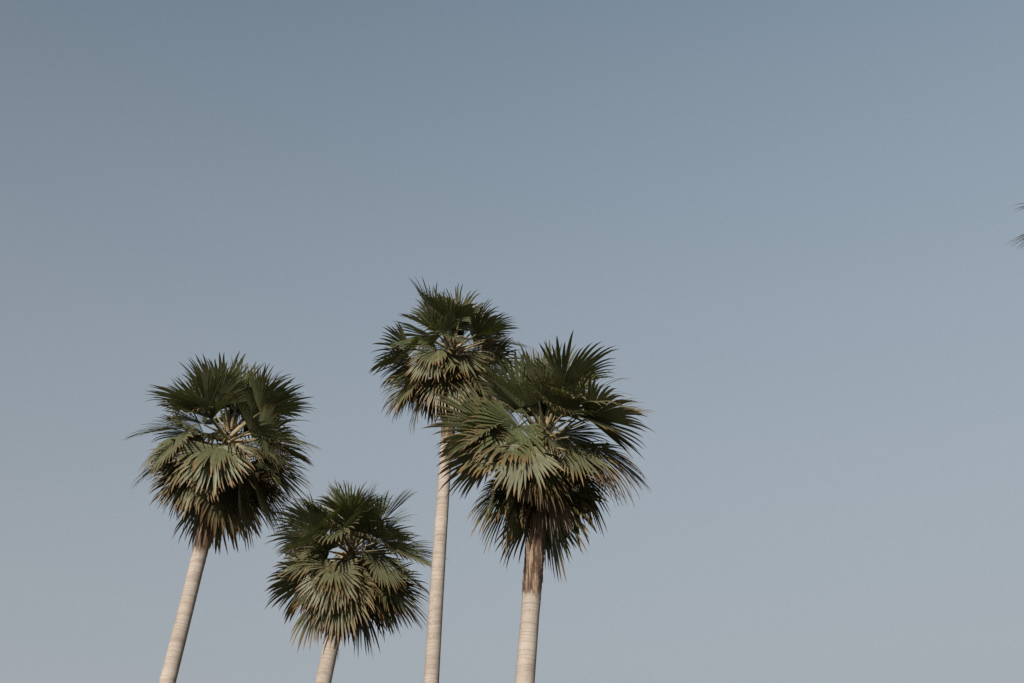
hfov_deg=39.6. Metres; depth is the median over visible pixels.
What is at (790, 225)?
sky
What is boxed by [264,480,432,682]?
palm tree
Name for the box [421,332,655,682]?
palm tree
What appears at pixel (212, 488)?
palm tree
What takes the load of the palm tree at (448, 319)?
on the ground
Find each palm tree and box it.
[124,351,319,682]
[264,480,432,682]
[369,277,529,682]
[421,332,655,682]
[1008,203,1023,249]
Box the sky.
[0,0,1023,682]
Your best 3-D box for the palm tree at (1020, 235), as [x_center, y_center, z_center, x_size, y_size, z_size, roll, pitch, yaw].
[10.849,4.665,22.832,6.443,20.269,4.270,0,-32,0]

